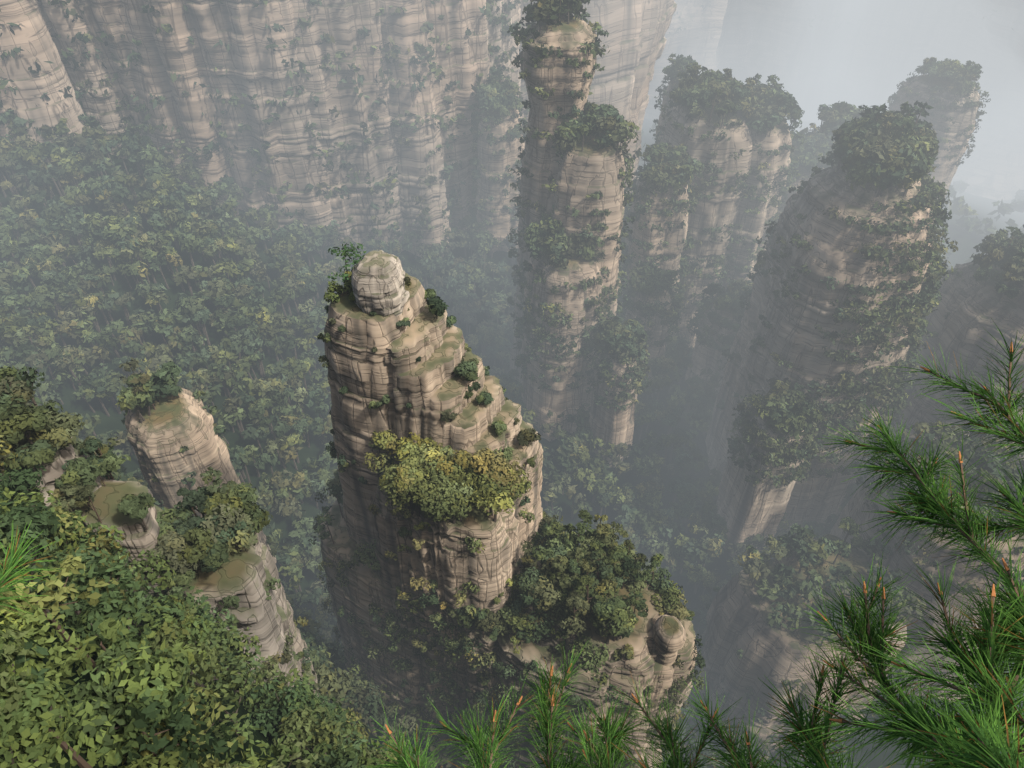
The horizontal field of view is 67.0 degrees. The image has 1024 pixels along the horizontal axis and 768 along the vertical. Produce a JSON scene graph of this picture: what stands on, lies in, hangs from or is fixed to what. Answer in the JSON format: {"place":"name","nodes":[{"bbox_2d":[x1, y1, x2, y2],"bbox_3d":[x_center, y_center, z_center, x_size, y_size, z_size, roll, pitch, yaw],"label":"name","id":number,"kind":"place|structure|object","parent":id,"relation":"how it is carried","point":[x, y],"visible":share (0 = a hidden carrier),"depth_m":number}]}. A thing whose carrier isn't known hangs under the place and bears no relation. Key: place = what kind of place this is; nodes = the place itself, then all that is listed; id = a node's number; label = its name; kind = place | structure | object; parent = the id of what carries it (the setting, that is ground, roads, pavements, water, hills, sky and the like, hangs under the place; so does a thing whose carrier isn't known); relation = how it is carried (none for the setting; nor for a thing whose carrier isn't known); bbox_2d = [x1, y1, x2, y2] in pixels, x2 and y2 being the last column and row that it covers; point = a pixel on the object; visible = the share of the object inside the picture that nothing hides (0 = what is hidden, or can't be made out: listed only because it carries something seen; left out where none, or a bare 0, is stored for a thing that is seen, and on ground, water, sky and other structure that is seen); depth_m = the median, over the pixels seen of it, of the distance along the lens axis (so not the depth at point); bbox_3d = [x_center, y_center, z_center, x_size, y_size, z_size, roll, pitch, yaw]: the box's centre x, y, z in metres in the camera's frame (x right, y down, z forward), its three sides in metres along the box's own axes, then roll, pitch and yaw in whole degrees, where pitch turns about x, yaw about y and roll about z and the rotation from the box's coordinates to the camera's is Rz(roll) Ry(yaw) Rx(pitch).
{"place":"outdoors","nodes":[
{"label":"outdoors","id":0,"kind":"place"},
{"bbox_2d":[420,351,484,470],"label":"rock pillar","id":1,"kind":"structure","parent":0,"point":[449,393],"depth_m":117.98},
{"bbox_2d":[460,397,521,473],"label":"rock pillar","id":2,"kind":"structure","parent":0,"point":[509,412],"depth_m":122.86},
{"bbox_2d":[0,318,1023,767],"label":"pine","id":3,"kind":"object","parent":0,"point":[1004,640],"depth_m":2.04},
{"bbox_2d":[0,118,1023,767],"bbox_3d":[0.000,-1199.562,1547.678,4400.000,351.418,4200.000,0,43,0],"label":"terrain","id":4,"kind":"structure","parent":0,"point":[966,240],"depth_m":270.91},
{"bbox_2d":[0,0,95,162],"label":"rock cliff","id":5,"kind":"structure","parent":4,"relation":"on","point":[32,36],"depth_m":267.36},
{"bbox_2d":[0,405,101,506],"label":"rock outcrop","id":6,"kind":"object","parent":4,"relation":"on","point":[54,469],"visible":0.03,"depth_m":83.68},
{"bbox_2d":[38,0,135,158],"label":"rock cliff","id":7,"kind":"structure","parent":4,"relation":"on","point":[103,111],"depth_m":278.98},
{"bbox_2d":[78,0,152,150],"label":"rock cliff","id":8,"kind":"structure","parent":4,"relation":"on","point":[107,16],"depth_m":273.26},
{"bbox_2d":[72,476,180,603],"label":"rock outcrop","id":9,"kind":"object","parent":4,"relation":"on","point":[110,495],"visible":0.06,"depth_m":87.11},
{"bbox_2d":[120,0,242,209],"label":"rock cliff","id":10,"kind":"structure","parent":4,"relation":"on","point":[164,54],"depth_m":277.02},
{"bbox_2d":[125,386,283,588],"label":"rock outcrop","id":11,"kind":"object","parent":4,"relation":"on","point":[163,431],"visible":0.43,"depth_m":176.35},
{"bbox_2d":[182,531,329,702],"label":"rock outcrop","id":12,"kind":"object","parent":4,"relation":"on","point":[244,574],"visible":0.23,"depth_m":93.00},
{"bbox_2d":[186,0,338,254],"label":"rock cliff","id":13,"kind":"structure","parent":4,"relation":"on","point":[250,63],"depth_m":279.46},
{"bbox_2d":[291,0,404,248],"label":"rock cliff","id":14,"kind":"structure","parent":4,"relation":"on","point":[341,22],"depth_m":287.81},
{"bbox_2d":[0,241,705,767],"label":"trees","id":15,"kind":"object","parent":4,"relation":"on","point":[88,561],"depth_m":82.88},
{"bbox_2d":[324,273,427,551],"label":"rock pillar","id":16,"kind":"structure","parent":4,"relation":"on","point":[357,368],"depth_m":118.78},
{"bbox_2d":[351,250,409,316],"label":"boulder","id":17,"kind":"object","parent":16,"relation":"on","point":[378,282],"visible":0.97,"depth_m":109.22},
{"bbox_2d":[379,0,450,257],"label":"rock cliff","id":18,"kind":"structure","parent":4,"relation":"on","point":[402,31],"depth_m":300.32},
{"bbox_2d":[384,305,448,463],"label":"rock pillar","id":19,"kind":"structure","parent":4,"relation":"on","point":[424,333],"depth_m":115.51},
{"bbox_2d":[397,325,467,463],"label":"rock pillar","id":20,"kind":"structure","parent":4,"relation":"on","point":[419,385],"depth_m":116.75},
{"bbox_2d":[426,0,490,238],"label":"rock cliff","id":21,"kind":"structure","parent":4,"relation":"on","point":[466,61],"depth_m":301.87},
{"bbox_2d":[442,375,504,461],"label":"rock pillar","id":22,"kind":"structure","parent":4,"relation":"on","point":[466,428],"depth_m":119.36},
{"bbox_2d":[475,108,524,252],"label":"rock","id":23,"kind":"object","parent":4,"relation":"on","point":[501,226],"visible":0.3,"depth_m":317.15},
{"bbox_2d":[486,0,520,96],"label":"rock cliff","id":24,"kind":"structure","parent":4,"relation":"on","point":[496,37],"depth_m":323.36},
{"bbox_2d":[319,496,696,767],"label":"rock outcrop","id":25,"kind":"object","parent":4,"relation":"on","point":[359,593],"visible":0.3,"depth_m":146.03},
{"bbox_2d":[372,469,523,745],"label":"rock pillar","id":26,"kind":"structure","parent":25,"relation":"on","point":[449,562],"depth_m":126.82},
{"bbox_2d":[653,615,685,665],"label":"mushroom rock","id":27,"kind":"object","parent":25,"relation":"on","point":[669,634],"visible":0.94,"depth_m":125.47},
{"bbox_2d":[0,0,1023,767],"bbox_3d":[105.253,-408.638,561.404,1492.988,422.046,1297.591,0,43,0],"label":"trees","id":28,"kind":"object","parent":4,"relation":"on","point":[858,144],"depth_m":258.44},
{"bbox_2d":[506,420,542,558],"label":"rock pillar","id":29,"kind":"structure","parent":4,"relation":"on","point":[526,531],"depth_m":130.60},
{"bbox_2d":[509,15,596,382],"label":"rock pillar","id":30,"kind":"structure","parent":4,"relation":"on","point":[540,157],"depth_m":224.04},
{"bbox_2d":[521,246,604,441],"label":"rock pillar","id":31,"kind":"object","parent":4,"relation":"on","point":[560,396],"visible":0.24,"depth_m":257.42},
{"bbox_2d":[553,132,624,319],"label":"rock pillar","id":32,"kind":"structure","parent":4,"relation":"on","point":[592,168],"depth_m":232.78},
{"bbox_2d":[517,560,668,707],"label":"rock outcrop","id":33,"kind":"object","parent":4,"relation":"on","point":[640,640],"visible":0.05,"depth_m":127.98},
{"bbox_2d":[519,0,676,194],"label":"rock cliff","id":34,"kind":"structure","parent":4,"relation":"on","point":[635,41],"depth_m":370.25},
{"bbox_2d":[588,345,638,467],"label":"rock","id":35,"kind":"object","parent":4,"relation":"on","point":[611,426],"visible":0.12,"depth_m":267.06},
{"bbox_2d":[625,289,671,379],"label":"rock group","id":36,"kind":"object","parent":4,"relation":"on","point":[659,331],"visible":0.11,"depth_m":280.30},
{"bbox_2d":[617,169,689,356],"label":"rock group","id":37,"kind":"object","parent":4,"relation":"on","point":[673,249],"visible":0.16,"depth_m":271.39},
{"bbox_2d":[656,79,678,144],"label":"rock group","id":38,"kind":"object","parent":4,"relation":"on","point":[666,99],"visible":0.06,"depth_m":331.45},
{"bbox_2d":[644,0,752,120],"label":"cliff rock","id":39,"kind":"object","parent":4,"relation":"on","point":[716,35],"visible":0.21,"depth_m":559.08},
{"bbox_2d":[662,104,751,347],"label":"rock group","id":40,"kind":"object","parent":4,"relation":"on","point":[719,209],"visible":0.23,"depth_m":269.18},
{"bbox_2d":[716,117,791,295],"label":"rock group","id":41,"kind":"object","parent":4,"relation":"on","point":[752,228],"visible":0.09,"depth_m":274.85},
{"bbox_2d":[712,401,806,557],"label":"rock","id":42,"kind":"object","parent":4,"relation":"on","point":[746,509],"visible":0.18,"depth_m":247.99},
{"bbox_2d":[732,0,812,95],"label":"cliff rock","id":43,"kind":"object","parent":4,"relation":"on","point":[781,40],"visible":0.05,"depth_m":576.19},
{"bbox_2d":[690,534,906,762],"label":"valley rock","id":44,"kind":"object","parent":4,"relation":"on","point":[739,610],"visible":0.42,"depth_m":222.77},
{"bbox_2d":[777,165,823,221],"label":"rock group","id":45,"kind":"object","parent":4,"relation":"on","point":[796,184],"visible":0.02,"depth_m":286.58},
{"bbox_2d":[705,164,934,530],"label":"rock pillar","id":46,"kind":"structure","parent":4,"relation":"on","point":[794,335],"depth_m":220.20},
{"bbox_2d":[637,117,1023,270],"bbox_3d":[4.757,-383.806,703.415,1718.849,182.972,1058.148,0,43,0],"label":"hills","id":47,"kind":"structure","parent":4,"relation":"on","point":[958,207],"depth_m":471.82},
{"bbox_2d":[787,0,945,124],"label":"cliff rock","id":48,"kind":"object","parent":4,"relation":"on","point":[873,54],"visible":0.24,"depth_m":545.59},
{"bbox_2d":[830,431,1023,701],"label":"valley rock","id":49,"kind":"object","parent":4,"relation":"on","point":[854,507],"visible":0.26,"depth_m":218.40},
{"bbox_2d":[888,74,979,205],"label":"rock","id":50,"kind":"object","parent":4,"relation":"on","point":[946,170],"visible":0.17,"depth_m":375.46},
{"bbox_2d":[866,261,1023,465],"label":"rock pillar","id":51,"kind":"structure","parent":4,"relation":"on","point":[971,305],"depth_m":226.47},
{"bbox_2d":[923,0,1023,200],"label":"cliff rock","id":52,"kind":"object","parent":4,"relation":"on","point":[993,46],"visible":0.22,"depth_m":502.49}
]}

